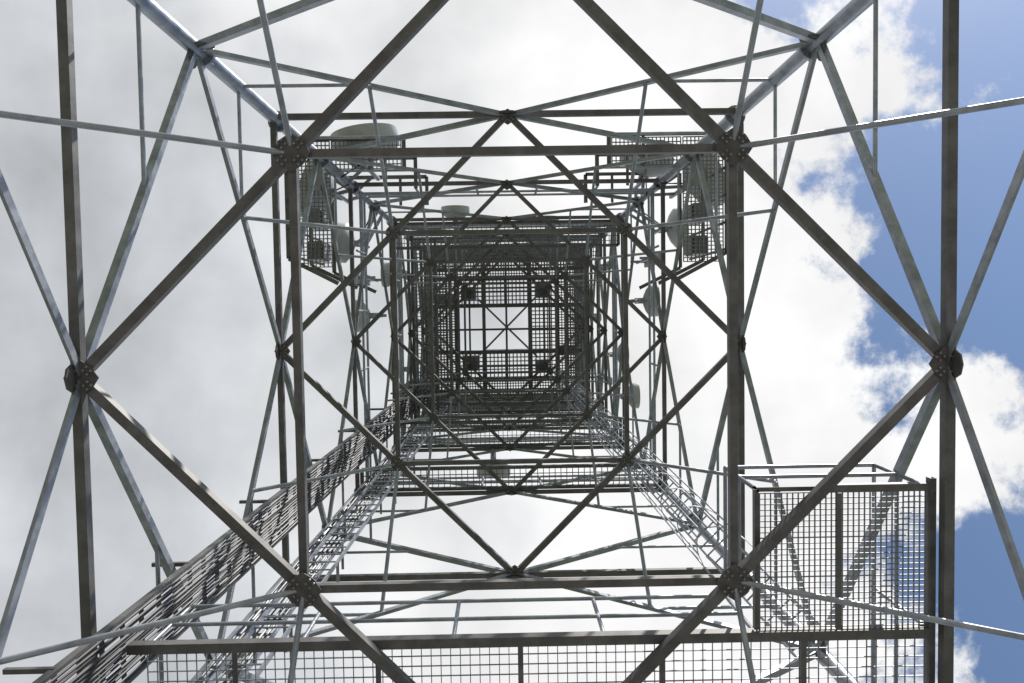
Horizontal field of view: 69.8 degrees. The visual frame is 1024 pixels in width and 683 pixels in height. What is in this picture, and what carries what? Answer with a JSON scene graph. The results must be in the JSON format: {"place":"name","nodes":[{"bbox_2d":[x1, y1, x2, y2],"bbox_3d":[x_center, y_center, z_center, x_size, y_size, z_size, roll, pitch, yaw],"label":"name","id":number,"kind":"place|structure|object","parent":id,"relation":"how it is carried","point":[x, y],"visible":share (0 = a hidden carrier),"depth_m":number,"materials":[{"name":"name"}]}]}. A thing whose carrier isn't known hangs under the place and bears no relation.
{"place":"outdoors","nodes":[
{"label":"outdoors","id":0,"kind":"place"},
{"bbox_2d":[0,0,1023,682],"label":"lattice tower","id":1,"kind":"structure","parent":0,"point":[292,150],"depth_m":9.56,"materials":[{"name":"metal"}]},
{"bbox_2d":[2,370,435,682],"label":"cable ladder","id":2,"kind":"object","parent":1,"relation":"attached to","point":[100,666],"visible":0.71,"depth_m":10.16,"materials":[{"name":"metal"}]},
{"bbox_2d":[193,399,449,682],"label":"cable ladder","id":3,"kind":"object","parent":1,"relation":"attached to","point":[238,633],"visible":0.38,"depth_m":13.56,"materials":[{"name":"metal"}]},
{"bbox_2d":[300,159,358,216],"bbox_3d":[-4.450,-3.632,18.000,1.329,2.190,1.500,16,-88,-1],"label":"microwave dish antenna","id":4,"kind":"object","parent":1,"relation":"attached to","point":[340,196],"visible":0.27,"depth_m":17.61,"materials":[{"name":"paint"}]},
{"bbox_2d":[208,388,458,682],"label":"access ladder","id":5,"kind":"object","parent":1,"relation":"attached to","point":[252,632],"visible":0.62,"depth_m":13.35,"materials":[{"name":"metal"}]},
{"bbox_2d":[284,135,428,292],"bbox_3d":[-3.629,-2.931,18.007,2.914,3.300,3.435,-1,-88,-1],"label":"antenna support frame","id":6,"kind":"object","parent":1,"relation":"on","point":[319,251],"visible":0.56,"depth_m":16.51,"materials":[{"name":"metal"}]},
{"bbox_2d":[355,273,382,285],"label":"panel antenna","id":7,"kind":"object","parent":6,"relation":"attached to","point":[369,279],"visible":0.65,"depth_m":19.35,"materials":[{"name":"paint"}]},
{"bbox_2d":[336,207,380,262],"bbox_3d":[-4.367,-2.943,19.959,0.913,1.613,1.795,27,-88,-2],"label":"microwave dish antenna","id":8,"kind":"object","parent":1,"relation":"attached to","point":[343,242],"visible":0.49,"depth_m":19.67,"materials":[{"name":"paint"}]},
{"bbox_2d":[330,123,399,188],"bbox_3d":[-3.428,-4.417,17.473,1.614,2.336,1.304,-12,-88,0],"label":"microwave dish antenna","id":9,"kind":"object","parent":1,"relation":"attached to","point":[363,129],"visible":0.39,"depth_m":16.94,"materials":[{"name":"paint"}]},
{"bbox_2d":[355,300,386,331],"bbox_3d":[-3.929,-0.711,20.270,0.840,1.318,0.900,-1,-88,-1],"label":"microwave dish antenna","id":10,"kind":"object","parent":1,"relation":"attached to","point":[371,316],"visible":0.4,"depth_m":20.07,"materials":[{"name":"paint"}]},
{"bbox_2d":[381,262,406,286],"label":"microwave dish antenna","id":11,"kind":"object","parent":1,"relation":"attached to","point":[386,268],"visible":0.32,"depth_m":23.00,"materials":[{"name":"paint"}]},
{"bbox_2d":[441,205,469,229],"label":"microwave dish antenna","id":12,"kind":"object","parent":1,"relation":"attached to","point":[460,208],"visible":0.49,"depth_m":22.89,"materials":[{"name":"paint"}]},
{"bbox_2d":[477,449,509,476],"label":"microwave dish antenna","id":13,"kind":"object","parent":1,"relation":"attached to","point":[492,455],"visible":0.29,"depth_m":21.27,"materials":[{"name":"paint"}]},
{"bbox_2d":[410,234,603,427],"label":"rest platform","id":14,"kind":"structure","parent":1,"relation":"attached to","point":[413,256],"depth_m":23.93,"materials":[{"name":"metal"}]},
{"bbox_2d":[424,247,590,413],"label":"rest platform","id":15,"kind":"structure","parent":1,"relation":"attached to","point":[569,267],"depth_m":26.37,"materials":[{"name":"metal"}]},
{"bbox_2d":[354,184,661,491],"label":"rest platform","id":16,"kind":"structure","parent":1,"relation":"attached to","point":[539,480],"depth_m":18.10,"materials":[{"name":"metal"}]},
{"bbox_2d":[394,219,621,447],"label":"rest platform","id":17,"kind":"structure","parent":1,"relation":"attached to","point":[529,223],"depth_m":21.39,"materials":[{"name":"metal"}]},
{"bbox_2d":[432,251,584,406],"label":"tower head platform","id":18,"kind":"structure","parent":1,"relation":"on","point":[485,351],"depth_m":28.69,"materials":[{"name":"metal"}]},
{"bbox_2d":[126,463,936,682],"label":"maintenance walkway","id":19,"kind":"structure","parent":1,"relation":"attached to","point":[873,632],"depth_m":8.30,"materials":[{"name":"metal"}]},
{"bbox_2d":[594,313,601,320],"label":"panel antenna","id":20,"kind":"object","parent":1,"relation":"attached to","point":[595,315],"visible":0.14,"depth_m":27.03,"materials":[{"name":"paint"}]},
{"bbox_2d":[595,261,611,270],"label":"panel antenna","id":21,"kind":"object","parent":1,"relation":"attached to","point":[607,263],"visible":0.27,"depth_m":25.30,"materials":[{"name":"paint"}]},
{"bbox_2d":[607,343,620,361],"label":"microwave dish antenna","id":22,"kind":"object","parent":1,"relation":"attached to","point":[610,353],"visible":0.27,"depth_m":23.90,"materials":[{"name":"paint"}]},
{"bbox_2d":[612,383,639,407],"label":"microwave dish antenna","id":23,"kind":"object","parent":1,"relation":"attached to","point":[636,389],"visible":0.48,"depth_m":22.41,"materials":[{"name":"paint"}]},
{"bbox_2d":[630,285,659,316],"bbox_3d":[3.690,-1.141,20.541,0.840,1.318,0.900,-1,-88,-1],"label":"microwave dish antenna","id":24,"kind":"object","parent":1,"relation":"attached to","point":[644,300],"visible":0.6,"depth_m":20.36,"materials":[{"name":"paint"}]},
{"bbox_2d":[621,144,673,199],"bbox_3d":[3.451,-4.373,19.371,1.400,2.046,1.370,16,-88,-1],"label":"microwave dish antenna","id":25,"kind":"object","parent":1,"relation":"attached to","point":[644,173],"visible":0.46,"depth_m":19.14,"materials":[{"name":"paint"}]},
{"bbox_2d":[584,131,726,289],"bbox_3d":[3.397,-3.044,18.085,2.914,3.300,3.435,-1,-88,-1],"label":"antenna support frame","id":26,"kind":"object","parent":1,"relation":"on","point":[695,244],"visible":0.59,"depth_m":16.61,"materials":[{"name":"metal"}]},
{"bbox_2d":[630,253,660,267],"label":"panel antenna","id":27,"kind":"object","parent":26,"relation":"attached to","point":[644,260],"visible":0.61,"depth_m":20.25,"materials":[{"name":"paint"}]},
{"bbox_2d":[629,207,688,247],"bbox_3d":[4.046,-3.153,20.348,1.611,1.613,1.118,-1,-88,-1],"label":"microwave dish antenna","id":28,"kind":"object","parent":1,"relation":"attached to","point":[671,231],"visible":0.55,"depth_m":20.17,"materials":[{"name":"paint"}]},
{"bbox_2d":[548,366,821,661],"bbox_3d":[2.607,2.422,18.592,2.922,20.324,0.748,43,-89,-2],"label":"caged access ladder","id":29,"kind":"object","parent":1,"relation":"attached to","point":[686,493],"visible":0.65,"depth_m":13.52,"materials":[{"name":"metal"}]},
{"bbox_2d":[654,154,721,207],"bbox_3d":[4.364,-3.868,18.385,1.699,2.337,1.600,-27,-88,0],"label":"microwave dish antenna","id":30,"kind":"object","parent":1,"relation":"attached to","point":[671,195],"visible":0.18,"depth_m":17.91,"materials":[{"name":"paint"}]},
{"bbox_2d":[0,0,1023,682],"label":"sky","id":31,"kind":"structure","parent":0,"point":[826,362],"materials":[{"name":"white"}]}
]}

